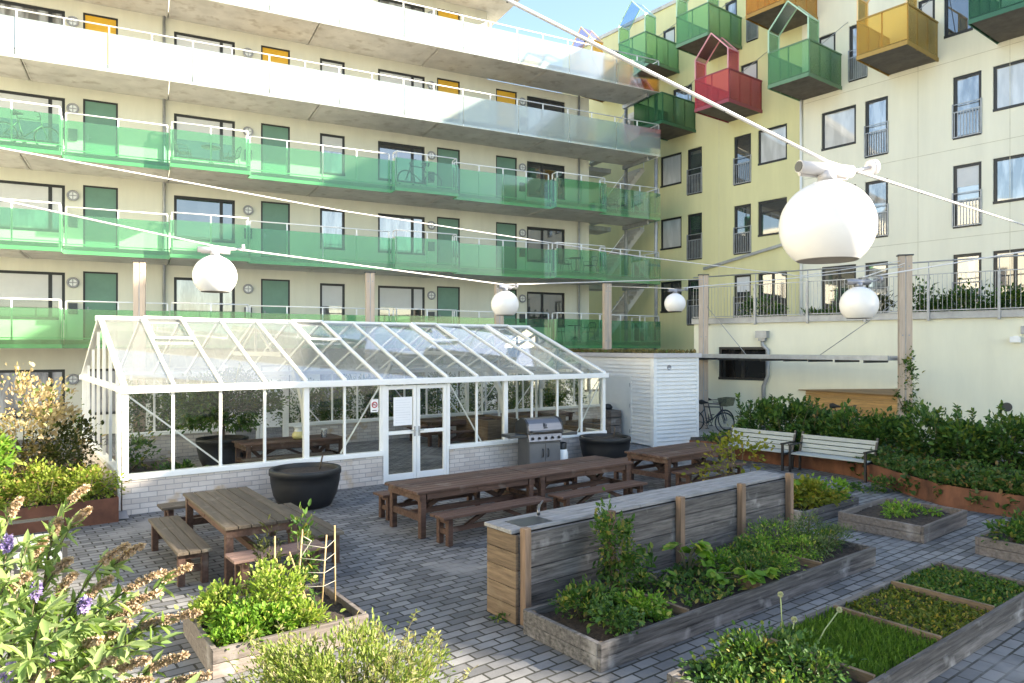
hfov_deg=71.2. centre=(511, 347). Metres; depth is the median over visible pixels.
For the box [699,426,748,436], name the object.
path
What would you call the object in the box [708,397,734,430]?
bicycle
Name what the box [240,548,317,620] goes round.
lettuce plant
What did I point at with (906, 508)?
seedling
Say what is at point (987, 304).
terrace shrub
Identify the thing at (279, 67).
door
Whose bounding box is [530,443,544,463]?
cabinet door
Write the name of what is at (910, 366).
ivy
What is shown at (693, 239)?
window
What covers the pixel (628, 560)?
climbing bean
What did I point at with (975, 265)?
window
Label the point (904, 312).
wooden post
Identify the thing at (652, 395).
shed
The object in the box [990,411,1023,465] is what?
laurel bush
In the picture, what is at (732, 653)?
currant bush
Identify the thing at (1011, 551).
raised bed
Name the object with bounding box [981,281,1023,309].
terrace shrub
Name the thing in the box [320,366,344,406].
window
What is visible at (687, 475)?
picnic bench
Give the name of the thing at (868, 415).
laurel bush
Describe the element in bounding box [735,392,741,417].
laurel shoot
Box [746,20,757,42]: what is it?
window
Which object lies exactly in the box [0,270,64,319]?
window
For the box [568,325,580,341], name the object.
cafe table
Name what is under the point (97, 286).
door
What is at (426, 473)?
door
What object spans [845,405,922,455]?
laurel bush
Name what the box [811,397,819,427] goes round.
laurel shoot
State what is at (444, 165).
door
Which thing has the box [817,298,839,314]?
terrace shrub
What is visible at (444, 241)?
door
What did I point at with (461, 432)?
picnic bench
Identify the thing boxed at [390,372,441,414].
garden shrub
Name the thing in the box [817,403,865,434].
bicycle
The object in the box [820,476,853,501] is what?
radish plant
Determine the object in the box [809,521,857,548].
herb plant
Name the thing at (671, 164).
window
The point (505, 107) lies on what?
door
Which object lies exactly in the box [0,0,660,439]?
apartment building
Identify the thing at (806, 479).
radish plant
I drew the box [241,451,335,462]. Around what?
picnic bench
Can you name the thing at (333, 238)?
window
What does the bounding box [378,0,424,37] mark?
window
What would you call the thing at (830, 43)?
window
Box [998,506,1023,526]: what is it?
leaf vegetable
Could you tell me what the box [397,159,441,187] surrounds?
bicycle
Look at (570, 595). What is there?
strawberry plant
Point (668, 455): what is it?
picnic table
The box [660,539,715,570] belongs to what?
squash plant
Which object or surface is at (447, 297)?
door
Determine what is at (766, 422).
laurel bush
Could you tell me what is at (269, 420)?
door
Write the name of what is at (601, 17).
sky
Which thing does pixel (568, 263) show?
cafe chair
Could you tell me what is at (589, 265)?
cafe chair
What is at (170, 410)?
garden shrub
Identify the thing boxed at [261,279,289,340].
door
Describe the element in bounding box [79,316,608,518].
greenhouse
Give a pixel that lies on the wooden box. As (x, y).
(612, 418)
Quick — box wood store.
[798,389,897,427]
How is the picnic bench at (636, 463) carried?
on the ground at (400, 573)
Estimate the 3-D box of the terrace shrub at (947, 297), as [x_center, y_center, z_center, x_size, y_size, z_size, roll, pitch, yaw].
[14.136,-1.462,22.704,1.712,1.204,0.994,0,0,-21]
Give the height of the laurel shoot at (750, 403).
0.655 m
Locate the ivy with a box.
[891,346,925,414]
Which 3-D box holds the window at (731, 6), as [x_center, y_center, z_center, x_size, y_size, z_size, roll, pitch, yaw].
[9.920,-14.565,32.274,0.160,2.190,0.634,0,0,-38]
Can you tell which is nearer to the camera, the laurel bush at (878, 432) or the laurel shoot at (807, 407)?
the laurel bush at (878, 432)
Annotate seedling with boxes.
[628,542,656,591]
[878,497,910,514]
[880,506,907,518]
[895,506,919,517]
[904,503,921,511]
[917,505,943,516]
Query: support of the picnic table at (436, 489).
on the ground at (400, 573)
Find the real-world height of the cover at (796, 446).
0.260 m
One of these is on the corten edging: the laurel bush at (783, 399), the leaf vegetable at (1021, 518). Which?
the laurel bush at (783, 399)
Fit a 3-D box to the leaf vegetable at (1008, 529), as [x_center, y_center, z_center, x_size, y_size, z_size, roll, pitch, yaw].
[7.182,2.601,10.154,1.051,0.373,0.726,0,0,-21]
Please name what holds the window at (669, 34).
in the apartment block
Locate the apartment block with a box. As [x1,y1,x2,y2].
[560,0,1023,352]
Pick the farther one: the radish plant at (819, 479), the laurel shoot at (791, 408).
the laurel shoot at (791, 408)
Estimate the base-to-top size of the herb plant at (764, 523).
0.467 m
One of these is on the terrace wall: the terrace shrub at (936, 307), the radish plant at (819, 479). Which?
the terrace shrub at (936, 307)
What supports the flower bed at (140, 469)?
on the ground at (400, 573)
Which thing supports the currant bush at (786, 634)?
on the raised bed at (936, 659)
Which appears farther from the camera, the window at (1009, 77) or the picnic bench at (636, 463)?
the window at (1009, 77)
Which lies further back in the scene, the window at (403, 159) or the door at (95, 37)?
the window at (403, 159)
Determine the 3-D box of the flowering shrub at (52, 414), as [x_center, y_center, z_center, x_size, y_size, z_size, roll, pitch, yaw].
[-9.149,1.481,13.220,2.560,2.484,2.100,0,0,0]
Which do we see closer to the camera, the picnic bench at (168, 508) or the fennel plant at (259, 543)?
the fennel plant at (259, 543)
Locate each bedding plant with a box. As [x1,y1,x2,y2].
[87,422,168,469]
[155,458,208,470]
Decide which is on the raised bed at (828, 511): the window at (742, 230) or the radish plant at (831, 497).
the radish plant at (831, 497)
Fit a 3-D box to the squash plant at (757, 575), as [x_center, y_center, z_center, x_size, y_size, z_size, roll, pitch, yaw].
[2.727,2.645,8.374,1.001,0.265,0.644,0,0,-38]
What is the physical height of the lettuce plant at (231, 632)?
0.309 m
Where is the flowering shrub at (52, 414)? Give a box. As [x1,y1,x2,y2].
[0,361,106,494]
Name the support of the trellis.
on the raised bed at (210, 654)
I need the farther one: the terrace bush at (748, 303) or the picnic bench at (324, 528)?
the terrace bush at (748, 303)
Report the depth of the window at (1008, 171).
23.75 m
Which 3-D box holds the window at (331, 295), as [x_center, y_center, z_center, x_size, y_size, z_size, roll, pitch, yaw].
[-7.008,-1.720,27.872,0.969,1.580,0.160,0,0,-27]
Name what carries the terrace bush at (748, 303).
on the terrace wall
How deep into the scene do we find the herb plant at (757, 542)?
9.31 m
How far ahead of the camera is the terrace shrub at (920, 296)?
23.46 m
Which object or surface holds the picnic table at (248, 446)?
on the ground at (400, 573)
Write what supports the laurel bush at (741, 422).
on the corten edging
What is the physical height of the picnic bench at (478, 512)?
0.452 m
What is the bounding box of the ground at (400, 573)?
[0,427,1023,682]
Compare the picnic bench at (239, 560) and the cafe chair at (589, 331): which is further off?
the cafe chair at (589, 331)
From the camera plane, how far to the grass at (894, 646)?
6.62 m
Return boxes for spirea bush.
[0,467,54,510]
[3,457,97,509]
[33,462,113,499]
[41,460,131,503]
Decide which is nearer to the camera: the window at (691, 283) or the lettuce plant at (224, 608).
the lettuce plant at (224, 608)
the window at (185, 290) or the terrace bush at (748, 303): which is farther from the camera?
the terrace bush at (748, 303)
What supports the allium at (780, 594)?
on the raised bed at (936, 659)
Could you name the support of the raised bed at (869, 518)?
on the ground at (400, 573)
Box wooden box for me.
[605,404,620,433]
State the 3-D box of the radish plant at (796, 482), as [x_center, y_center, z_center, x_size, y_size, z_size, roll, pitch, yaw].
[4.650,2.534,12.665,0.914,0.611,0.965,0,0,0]
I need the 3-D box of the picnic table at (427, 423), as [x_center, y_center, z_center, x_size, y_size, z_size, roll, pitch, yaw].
[-1.881,2.599,22.585,2.410,0.742,1.040,0,0,-36]
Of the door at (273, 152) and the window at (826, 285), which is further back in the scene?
the window at (826, 285)
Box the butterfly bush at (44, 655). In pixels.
[0,483,212,682]
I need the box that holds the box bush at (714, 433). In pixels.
[705,430,730,443]
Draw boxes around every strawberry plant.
[547,579,617,621]
[567,574,642,616]
[582,592,651,636]
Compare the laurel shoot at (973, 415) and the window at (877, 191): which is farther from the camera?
the window at (877, 191)
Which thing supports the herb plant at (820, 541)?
on the raised bed at (597, 648)
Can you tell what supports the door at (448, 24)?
in the apartment building
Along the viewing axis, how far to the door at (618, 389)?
22.81 m
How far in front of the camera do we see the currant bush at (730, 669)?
5.89 m
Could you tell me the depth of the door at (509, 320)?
31.42 m
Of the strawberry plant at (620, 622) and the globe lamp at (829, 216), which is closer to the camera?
the globe lamp at (829, 216)
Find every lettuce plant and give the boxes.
[174,571,246,626]
[197,606,278,649]
[201,590,273,633]
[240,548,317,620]
[240,595,308,635]
[260,594,345,633]
[609,588,676,623]
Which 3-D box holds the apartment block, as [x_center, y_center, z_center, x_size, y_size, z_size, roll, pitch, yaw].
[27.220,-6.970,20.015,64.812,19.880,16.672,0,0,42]
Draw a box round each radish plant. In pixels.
[794,479,825,508]
[794,480,802,499]
[795,473,824,499]
[799,478,848,506]
[800,473,834,494]
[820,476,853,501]
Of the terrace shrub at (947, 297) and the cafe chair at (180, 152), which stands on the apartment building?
the cafe chair at (180, 152)
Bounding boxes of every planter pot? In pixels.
[195,435,248,465]
[269,454,340,509]
[579,426,630,458]
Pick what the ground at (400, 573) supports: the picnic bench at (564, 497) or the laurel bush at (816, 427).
the picnic bench at (564, 497)
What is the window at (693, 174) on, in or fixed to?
in the apartment block
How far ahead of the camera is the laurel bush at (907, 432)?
16.53 m
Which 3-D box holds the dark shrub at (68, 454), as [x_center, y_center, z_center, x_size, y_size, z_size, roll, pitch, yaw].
[-8.460,1.922,13.335,1.571,1.474,1.808,0,0,-24]
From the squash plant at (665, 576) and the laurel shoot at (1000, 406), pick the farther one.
the laurel shoot at (1000, 406)
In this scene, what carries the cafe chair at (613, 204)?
on the apartment building
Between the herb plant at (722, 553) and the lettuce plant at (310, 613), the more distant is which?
the herb plant at (722, 553)
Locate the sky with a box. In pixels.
[487,0,671,92]
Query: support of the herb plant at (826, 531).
on the raised bed at (597, 648)
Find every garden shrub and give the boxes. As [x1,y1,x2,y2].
[62,395,141,455]
[123,371,183,432]
[143,371,215,430]
[268,375,329,427]
[309,378,359,421]
[333,363,378,418]
[358,373,420,416]
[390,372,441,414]
[420,361,464,413]
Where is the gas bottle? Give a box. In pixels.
[560,442,567,459]
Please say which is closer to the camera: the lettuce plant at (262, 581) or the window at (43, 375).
the lettuce plant at (262, 581)
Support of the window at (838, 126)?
in the apartment block
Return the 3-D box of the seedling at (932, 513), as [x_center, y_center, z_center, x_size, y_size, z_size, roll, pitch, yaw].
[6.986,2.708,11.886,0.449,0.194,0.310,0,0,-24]
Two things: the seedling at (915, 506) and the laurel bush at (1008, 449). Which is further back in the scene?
the laurel bush at (1008, 449)
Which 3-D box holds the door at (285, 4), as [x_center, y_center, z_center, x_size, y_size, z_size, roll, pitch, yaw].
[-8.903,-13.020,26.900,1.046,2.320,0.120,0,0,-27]
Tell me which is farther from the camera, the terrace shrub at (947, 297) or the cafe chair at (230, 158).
the cafe chair at (230, 158)
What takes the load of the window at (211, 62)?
in the apartment building
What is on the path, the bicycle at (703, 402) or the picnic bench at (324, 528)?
the bicycle at (703, 402)
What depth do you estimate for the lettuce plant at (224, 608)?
6.95 m
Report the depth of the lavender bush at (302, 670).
5.84 m
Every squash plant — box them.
[634,568,677,588]
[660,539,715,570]
[705,560,780,584]
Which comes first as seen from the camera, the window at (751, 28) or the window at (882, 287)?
the window at (882, 287)
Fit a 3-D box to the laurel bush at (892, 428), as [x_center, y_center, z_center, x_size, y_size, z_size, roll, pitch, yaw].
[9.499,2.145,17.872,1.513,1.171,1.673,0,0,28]
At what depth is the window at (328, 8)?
27.91 m
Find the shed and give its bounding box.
[559,349,701,446]
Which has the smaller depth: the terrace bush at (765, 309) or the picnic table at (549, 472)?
the picnic table at (549, 472)
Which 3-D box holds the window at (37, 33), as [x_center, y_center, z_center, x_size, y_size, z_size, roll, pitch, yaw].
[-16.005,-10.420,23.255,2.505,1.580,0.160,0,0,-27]
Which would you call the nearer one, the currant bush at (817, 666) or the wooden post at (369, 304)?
the currant bush at (817, 666)
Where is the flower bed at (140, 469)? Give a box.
[129,457,182,472]
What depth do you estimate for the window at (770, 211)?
30.77 m
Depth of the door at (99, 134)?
24.28 m
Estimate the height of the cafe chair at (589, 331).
0.885 m
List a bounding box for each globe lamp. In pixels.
[192,244,244,292]
[491,284,518,315]
[664,287,687,311]
[779,160,880,263]
[839,276,882,318]
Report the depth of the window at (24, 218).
23.41 m
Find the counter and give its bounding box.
[484,470,793,625]
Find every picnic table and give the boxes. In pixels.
[183,486,300,584]
[232,433,346,463]
[384,467,537,538]
[420,416,492,446]
[502,455,632,500]
[624,442,733,487]
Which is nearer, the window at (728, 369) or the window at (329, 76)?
the window at (728, 369)
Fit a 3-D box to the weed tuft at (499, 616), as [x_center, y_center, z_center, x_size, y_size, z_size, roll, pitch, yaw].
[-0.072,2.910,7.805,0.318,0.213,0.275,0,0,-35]
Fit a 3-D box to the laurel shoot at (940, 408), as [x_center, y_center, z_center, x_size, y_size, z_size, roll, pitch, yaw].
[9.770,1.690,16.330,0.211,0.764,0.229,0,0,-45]
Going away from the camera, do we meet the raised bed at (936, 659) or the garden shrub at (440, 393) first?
the raised bed at (936, 659)
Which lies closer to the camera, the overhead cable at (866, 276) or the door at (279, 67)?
the overhead cable at (866, 276)
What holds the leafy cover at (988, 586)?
on the raised bed at (936, 659)
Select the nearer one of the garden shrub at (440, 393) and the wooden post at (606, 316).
the garden shrub at (440, 393)
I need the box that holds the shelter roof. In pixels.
[697,301,913,362]
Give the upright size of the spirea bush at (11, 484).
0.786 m
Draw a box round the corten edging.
[689,437,1023,517]
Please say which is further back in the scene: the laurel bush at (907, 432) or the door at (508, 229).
the door at (508, 229)
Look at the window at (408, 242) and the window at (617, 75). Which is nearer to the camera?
the window at (408, 242)
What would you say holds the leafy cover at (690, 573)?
on the raised bed at (597, 648)
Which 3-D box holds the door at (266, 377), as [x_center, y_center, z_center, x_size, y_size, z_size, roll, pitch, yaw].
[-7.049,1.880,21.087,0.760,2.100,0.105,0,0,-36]
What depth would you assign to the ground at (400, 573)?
9.25 m
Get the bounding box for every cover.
[626,560,751,607]
[698,432,854,456]
[845,584,988,638]
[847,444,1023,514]
[897,563,1023,607]
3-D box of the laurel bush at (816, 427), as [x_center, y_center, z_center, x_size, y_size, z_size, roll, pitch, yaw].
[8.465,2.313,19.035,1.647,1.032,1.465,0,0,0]
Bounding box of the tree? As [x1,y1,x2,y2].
[149,362,295,439]
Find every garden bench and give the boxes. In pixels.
[0,516,70,607]
[717,425,796,470]
[788,431,878,482]
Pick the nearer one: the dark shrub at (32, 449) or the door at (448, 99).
the dark shrub at (32, 449)
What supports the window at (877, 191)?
in the apartment block
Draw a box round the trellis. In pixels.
[274,525,335,606]
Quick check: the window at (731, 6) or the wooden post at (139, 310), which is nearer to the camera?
the wooden post at (139, 310)
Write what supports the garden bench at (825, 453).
on the ground at (400, 573)
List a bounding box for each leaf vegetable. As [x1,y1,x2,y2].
[980,516,1023,545]
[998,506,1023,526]
[999,511,1023,536]
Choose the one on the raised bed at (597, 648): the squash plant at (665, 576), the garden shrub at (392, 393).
the squash plant at (665, 576)
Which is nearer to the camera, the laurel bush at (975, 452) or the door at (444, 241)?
the laurel bush at (975, 452)
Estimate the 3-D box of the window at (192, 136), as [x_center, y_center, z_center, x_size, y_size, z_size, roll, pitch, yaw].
[-11.075,-7.520,25.785,2.021,1.580,0.160,0,0,-27]
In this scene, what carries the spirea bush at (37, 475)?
on the corten planter at (105, 510)
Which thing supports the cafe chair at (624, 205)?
on the apartment building
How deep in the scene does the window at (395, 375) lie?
29.27 m
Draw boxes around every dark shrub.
[0,429,50,500]
[12,409,106,487]
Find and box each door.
[83,13,117,64]
[83,99,117,156]
[83,185,117,248]
[83,271,117,339]
[232,376,258,438]
[259,376,285,438]
[261,0,289,9]
[261,45,289,92]
[261,123,289,174]
[261,201,289,257]
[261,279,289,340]
[261,365,289,426]
[386,385,415,481]
[416,384,446,477]
[437,8,459,44]
[437,78,459,119]
[437,147,459,193]
[437,217,459,267]
[437,286,459,339]
[437,363,459,413]
[496,89,516,127]
[496,155,516,199]
[496,222,516,270]
[504,289,516,338]
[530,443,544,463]
[545,442,559,461]
[605,374,632,442]
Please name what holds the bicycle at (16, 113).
on the apartment building
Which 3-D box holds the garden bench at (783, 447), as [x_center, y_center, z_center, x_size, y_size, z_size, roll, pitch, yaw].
[6.207,2.506,18.170,0.724,0.928,1.815,0,0,-41]
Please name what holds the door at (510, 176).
in the apartment building
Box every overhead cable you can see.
[0,147,898,275]
[0,199,702,284]
[503,0,1023,225]
[609,267,900,288]
[858,251,1023,278]
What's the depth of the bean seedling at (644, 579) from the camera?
8.19 m
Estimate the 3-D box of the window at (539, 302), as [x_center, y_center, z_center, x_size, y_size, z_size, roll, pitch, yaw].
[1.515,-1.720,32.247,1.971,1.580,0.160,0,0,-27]
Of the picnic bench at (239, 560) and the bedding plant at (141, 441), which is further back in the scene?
the bedding plant at (141, 441)
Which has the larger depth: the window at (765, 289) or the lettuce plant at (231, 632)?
the window at (765, 289)
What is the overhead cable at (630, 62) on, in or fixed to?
attached to the apartment building
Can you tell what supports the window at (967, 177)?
in the apartment block
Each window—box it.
[0,0,64,56]
[0,90,64,145]
[0,180,64,232]
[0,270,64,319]
[0,369,64,418]
[174,31,234,83]
[174,113,234,162]
[174,195,234,242]
[174,277,234,318]
[174,367,233,411]
[320,0,344,20]
[320,58,344,100]
[320,133,344,175]
[320,208,344,249]
[320,283,344,320]
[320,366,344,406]
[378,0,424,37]
[378,69,424,113]
[378,141,424,184]
[378,213,424,254]
[378,285,424,322]
[378,365,424,403]
[527,96,564,135]
[527,161,564,199]
[527,226,564,263]
[527,292,564,327]
[613,51,621,78]
[660,152,680,187]
[660,216,680,250]
[660,281,680,312]
[664,27,674,41]
[674,84,691,122]
[686,147,701,195]
[686,213,701,260]
[686,280,698,325]
[718,347,765,380]
[726,0,736,14]
[733,133,750,185]
[733,204,750,254]
[733,275,750,316]
[741,60,757,78]
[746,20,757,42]
[758,123,786,165]
[758,197,786,236]
[759,272,786,316]
[819,33,834,49]
[821,105,855,150]
[822,264,855,314]
[848,25,867,82]
[864,96,888,158]
[866,179,888,237]
[866,261,888,312]
[919,0,934,18]
[944,0,972,38]
[952,71,981,139]
[952,162,981,228]
[952,252,981,306]
[993,59,1023,111]
[993,154,1023,203]
[994,248,1023,308]
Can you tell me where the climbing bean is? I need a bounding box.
[585,487,650,597]
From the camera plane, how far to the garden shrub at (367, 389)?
23.97 m
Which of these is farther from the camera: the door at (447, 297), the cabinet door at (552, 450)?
the door at (447, 297)
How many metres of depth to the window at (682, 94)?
34.52 m
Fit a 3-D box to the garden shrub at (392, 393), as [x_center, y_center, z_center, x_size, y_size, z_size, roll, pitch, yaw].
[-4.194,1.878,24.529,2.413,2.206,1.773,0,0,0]
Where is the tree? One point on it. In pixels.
(201, 409)
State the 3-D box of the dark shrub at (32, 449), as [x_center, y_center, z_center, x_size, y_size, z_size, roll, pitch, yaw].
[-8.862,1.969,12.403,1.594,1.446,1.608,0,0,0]
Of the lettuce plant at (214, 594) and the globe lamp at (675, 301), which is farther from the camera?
the globe lamp at (675, 301)
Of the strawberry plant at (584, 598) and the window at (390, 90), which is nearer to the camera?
the strawberry plant at (584, 598)
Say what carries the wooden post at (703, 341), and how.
on the path
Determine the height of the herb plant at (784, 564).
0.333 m
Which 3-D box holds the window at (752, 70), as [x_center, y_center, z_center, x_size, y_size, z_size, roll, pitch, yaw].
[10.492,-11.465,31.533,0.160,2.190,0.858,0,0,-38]
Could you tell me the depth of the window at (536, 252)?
32.17 m
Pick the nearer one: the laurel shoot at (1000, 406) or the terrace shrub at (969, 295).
the laurel shoot at (1000, 406)
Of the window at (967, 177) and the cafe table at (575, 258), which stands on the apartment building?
the cafe table at (575, 258)
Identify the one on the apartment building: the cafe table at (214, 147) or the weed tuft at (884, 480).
the cafe table at (214, 147)
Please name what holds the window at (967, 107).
in the apartment block
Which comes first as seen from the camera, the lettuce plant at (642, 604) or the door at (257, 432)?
the lettuce plant at (642, 604)
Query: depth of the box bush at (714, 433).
19.30 m
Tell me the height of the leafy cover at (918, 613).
0.113 m
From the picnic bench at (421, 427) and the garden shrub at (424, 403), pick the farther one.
the garden shrub at (424, 403)
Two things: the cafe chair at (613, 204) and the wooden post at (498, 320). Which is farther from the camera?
the cafe chair at (613, 204)
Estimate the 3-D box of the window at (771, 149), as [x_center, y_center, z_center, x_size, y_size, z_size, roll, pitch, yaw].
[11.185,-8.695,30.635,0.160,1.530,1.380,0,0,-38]
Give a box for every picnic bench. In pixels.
[148,515,212,586]
[157,501,201,520]
[225,539,327,596]
[240,445,321,458]
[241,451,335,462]
[269,503,343,565]
[373,490,479,520]
[407,425,455,440]
[430,495,551,546]
[435,430,474,446]
[493,477,576,500]
[548,480,647,508]
[614,457,677,479]
[672,461,745,485]
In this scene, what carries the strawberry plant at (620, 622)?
on the raised bed at (597, 648)
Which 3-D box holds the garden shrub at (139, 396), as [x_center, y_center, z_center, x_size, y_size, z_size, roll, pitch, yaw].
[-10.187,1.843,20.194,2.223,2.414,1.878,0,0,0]
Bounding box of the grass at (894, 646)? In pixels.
[768,605,945,677]
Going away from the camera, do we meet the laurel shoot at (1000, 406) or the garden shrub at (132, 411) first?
the laurel shoot at (1000, 406)
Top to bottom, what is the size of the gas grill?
1.310 m
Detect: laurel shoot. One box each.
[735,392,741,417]
[746,400,753,419]
[785,393,793,420]
[788,399,793,422]
[802,395,811,426]
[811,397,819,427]
[904,404,914,423]
[929,411,938,439]
[935,406,944,433]
[952,402,961,427]
[965,407,976,439]
[996,399,1005,441]
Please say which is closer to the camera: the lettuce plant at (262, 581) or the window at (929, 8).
the lettuce plant at (262, 581)
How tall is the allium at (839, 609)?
0.332 m
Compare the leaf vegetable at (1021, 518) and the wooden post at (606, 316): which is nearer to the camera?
the leaf vegetable at (1021, 518)
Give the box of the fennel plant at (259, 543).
[241,515,295,602]
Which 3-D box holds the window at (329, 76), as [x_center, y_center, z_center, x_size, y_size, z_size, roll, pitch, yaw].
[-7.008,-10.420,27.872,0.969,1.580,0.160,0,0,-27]
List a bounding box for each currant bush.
[673,650,757,682]
[700,620,786,682]
[713,620,810,672]
[713,669,789,682]
[750,664,830,682]
[759,628,866,682]
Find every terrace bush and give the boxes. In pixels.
[734,290,769,316]
[756,295,789,316]
[801,306,823,314]
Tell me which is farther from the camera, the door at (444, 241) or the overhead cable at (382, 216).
the door at (444, 241)
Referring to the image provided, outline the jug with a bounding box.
[292,426,301,438]
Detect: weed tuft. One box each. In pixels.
[488,613,509,622]
[845,473,901,493]
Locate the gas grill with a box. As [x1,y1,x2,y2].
[501,416,576,464]
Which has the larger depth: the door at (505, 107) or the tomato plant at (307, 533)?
the door at (505, 107)
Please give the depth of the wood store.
23.33 m
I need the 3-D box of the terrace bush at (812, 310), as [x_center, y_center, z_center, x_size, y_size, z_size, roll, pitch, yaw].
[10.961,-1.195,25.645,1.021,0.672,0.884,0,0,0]
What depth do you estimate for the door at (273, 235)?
26.88 m
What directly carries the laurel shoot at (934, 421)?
attached to the laurel bush at (975, 452)
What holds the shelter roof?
attached to the wooden post at (703, 341)
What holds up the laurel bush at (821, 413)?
on the corten edging
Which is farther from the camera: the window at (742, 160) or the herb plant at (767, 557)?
the window at (742, 160)
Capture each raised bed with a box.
[183,581,368,679]
[456,414,517,442]
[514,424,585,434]
[523,534,875,671]
[667,561,1023,682]
[794,496,858,525]
[838,497,966,542]
[975,525,1023,563]
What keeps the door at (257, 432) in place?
in the greenhouse
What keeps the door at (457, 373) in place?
in the apartment building
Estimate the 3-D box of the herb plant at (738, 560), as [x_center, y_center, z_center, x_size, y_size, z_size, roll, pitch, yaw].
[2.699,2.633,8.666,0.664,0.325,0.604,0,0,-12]
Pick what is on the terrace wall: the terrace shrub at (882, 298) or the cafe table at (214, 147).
the terrace shrub at (882, 298)
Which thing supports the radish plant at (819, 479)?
on the raised bed at (828, 511)
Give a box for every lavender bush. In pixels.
[226,651,355,682]
[227,607,461,682]
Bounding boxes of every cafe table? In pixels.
[201,145,220,163]
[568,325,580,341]
[569,257,582,272]
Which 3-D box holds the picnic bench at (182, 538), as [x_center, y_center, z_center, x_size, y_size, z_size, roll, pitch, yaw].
[-4.571,2.744,9.781,0.410,0.451,2.204,0,0,-35]
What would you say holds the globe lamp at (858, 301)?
hanging from the overhead cable at (866, 276)
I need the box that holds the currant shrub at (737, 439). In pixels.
[681,424,774,482]
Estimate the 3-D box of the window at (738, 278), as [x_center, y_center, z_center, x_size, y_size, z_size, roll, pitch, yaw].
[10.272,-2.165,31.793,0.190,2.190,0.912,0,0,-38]
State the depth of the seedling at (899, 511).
11.67 m
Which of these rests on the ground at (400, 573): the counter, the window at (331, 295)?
the counter
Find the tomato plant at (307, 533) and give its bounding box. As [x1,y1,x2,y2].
[286,499,322,605]
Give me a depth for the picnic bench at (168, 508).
11.44 m
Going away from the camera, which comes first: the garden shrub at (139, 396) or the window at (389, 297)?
the garden shrub at (139, 396)
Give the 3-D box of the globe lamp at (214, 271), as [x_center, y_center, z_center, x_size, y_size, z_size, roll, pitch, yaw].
[-3.175,-0.862,7.673,0.449,0.527,0.477,0,0,29]
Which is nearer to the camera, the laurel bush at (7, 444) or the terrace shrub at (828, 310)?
the laurel bush at (7, 444)
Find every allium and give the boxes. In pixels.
[777,591,783,627]
[791,616,796,639]
[819,607,841,640]
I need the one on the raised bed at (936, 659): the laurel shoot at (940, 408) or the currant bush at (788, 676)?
the currant bush at (788, 676)
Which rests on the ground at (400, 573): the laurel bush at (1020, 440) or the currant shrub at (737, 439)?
the currant shrub at (737, 439)
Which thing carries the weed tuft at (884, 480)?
on the ground at (400, 573)
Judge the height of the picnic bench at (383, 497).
0.452 m
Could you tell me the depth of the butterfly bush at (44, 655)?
3.72 m
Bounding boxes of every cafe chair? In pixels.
[173,138,191,160]
[223,147,241,165]
[558,253,572,271]
[582,322,595,341]
[583,256,597,272]
[606,196,617,209]
[616,197,627,210]
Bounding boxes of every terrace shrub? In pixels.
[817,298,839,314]
[866,285,897,312]
[896,276,944,311]
[912,294,957,311]
[931,284,977,311]
[950,278,994,310]
[963,293,1012,310]
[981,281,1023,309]
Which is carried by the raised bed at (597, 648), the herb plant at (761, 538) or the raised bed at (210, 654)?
the herb plant at (761, 538)
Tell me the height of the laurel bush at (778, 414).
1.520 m
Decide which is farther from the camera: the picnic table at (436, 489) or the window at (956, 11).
the window at (956, 11)
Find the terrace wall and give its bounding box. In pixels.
[692,254,1023,442]
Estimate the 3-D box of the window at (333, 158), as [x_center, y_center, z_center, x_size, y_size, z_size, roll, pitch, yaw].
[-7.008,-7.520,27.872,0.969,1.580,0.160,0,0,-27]
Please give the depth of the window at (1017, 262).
23.75 m
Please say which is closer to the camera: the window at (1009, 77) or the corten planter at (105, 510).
the corten planter at (105, 510)
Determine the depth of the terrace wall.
23.52 m
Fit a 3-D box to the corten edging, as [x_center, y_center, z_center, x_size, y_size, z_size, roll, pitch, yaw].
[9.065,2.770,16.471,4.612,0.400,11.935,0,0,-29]
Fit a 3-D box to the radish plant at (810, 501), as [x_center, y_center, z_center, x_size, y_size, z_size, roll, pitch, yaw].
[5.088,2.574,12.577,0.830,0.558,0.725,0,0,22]
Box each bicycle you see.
[0,109,58,146]
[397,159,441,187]
[699,399,734,432]
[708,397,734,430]
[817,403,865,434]
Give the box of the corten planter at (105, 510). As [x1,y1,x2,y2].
[0,459,118,535]
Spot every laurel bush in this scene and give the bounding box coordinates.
[0,428,22,503]
[729,396,790,440]
[748,399,794,434]
[757,395,817,448]
[782,396,822,440]
[784,403,853,445]
[806,416,858,445]
[820,398,888,453]
[824,410,884,445]
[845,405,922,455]
[872,410,924,451]
[886,399,967,460]
[904,397,962,458]
[923,411,1007,467]
[948,410,1009,463]
[961,409,1023,470]
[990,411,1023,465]
[1014,412,1023,463]
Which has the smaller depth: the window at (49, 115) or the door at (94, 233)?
the window at (49, 115)
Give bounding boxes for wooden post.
[132,260,146,432]
[364,271,375,417]
[494,283,504,351]
[601,282,612,348]
[698,274,708,428]
[896,254,913,419]
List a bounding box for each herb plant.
[685,546,740,568]
[699,539,761,567]
[711,550,768,579]
[725,532,783,554]
[728,529,771,556]
[736,547,794,578]
[742,542,807,575]
[747,517,795,550]
[749,514,804,549]
[764,516,816,546]
[770,531,825,560]
[783,505,828,538]
[793,531,846,560]
[796,524,857,552]
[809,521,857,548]
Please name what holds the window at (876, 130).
in the apartment block
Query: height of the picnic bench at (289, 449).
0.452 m
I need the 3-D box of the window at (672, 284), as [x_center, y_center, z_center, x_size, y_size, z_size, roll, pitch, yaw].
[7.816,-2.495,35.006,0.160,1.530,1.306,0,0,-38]
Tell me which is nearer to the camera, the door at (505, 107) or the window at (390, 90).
the window at (390, 90)
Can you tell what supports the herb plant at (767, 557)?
on the raised bed at (597, 648)

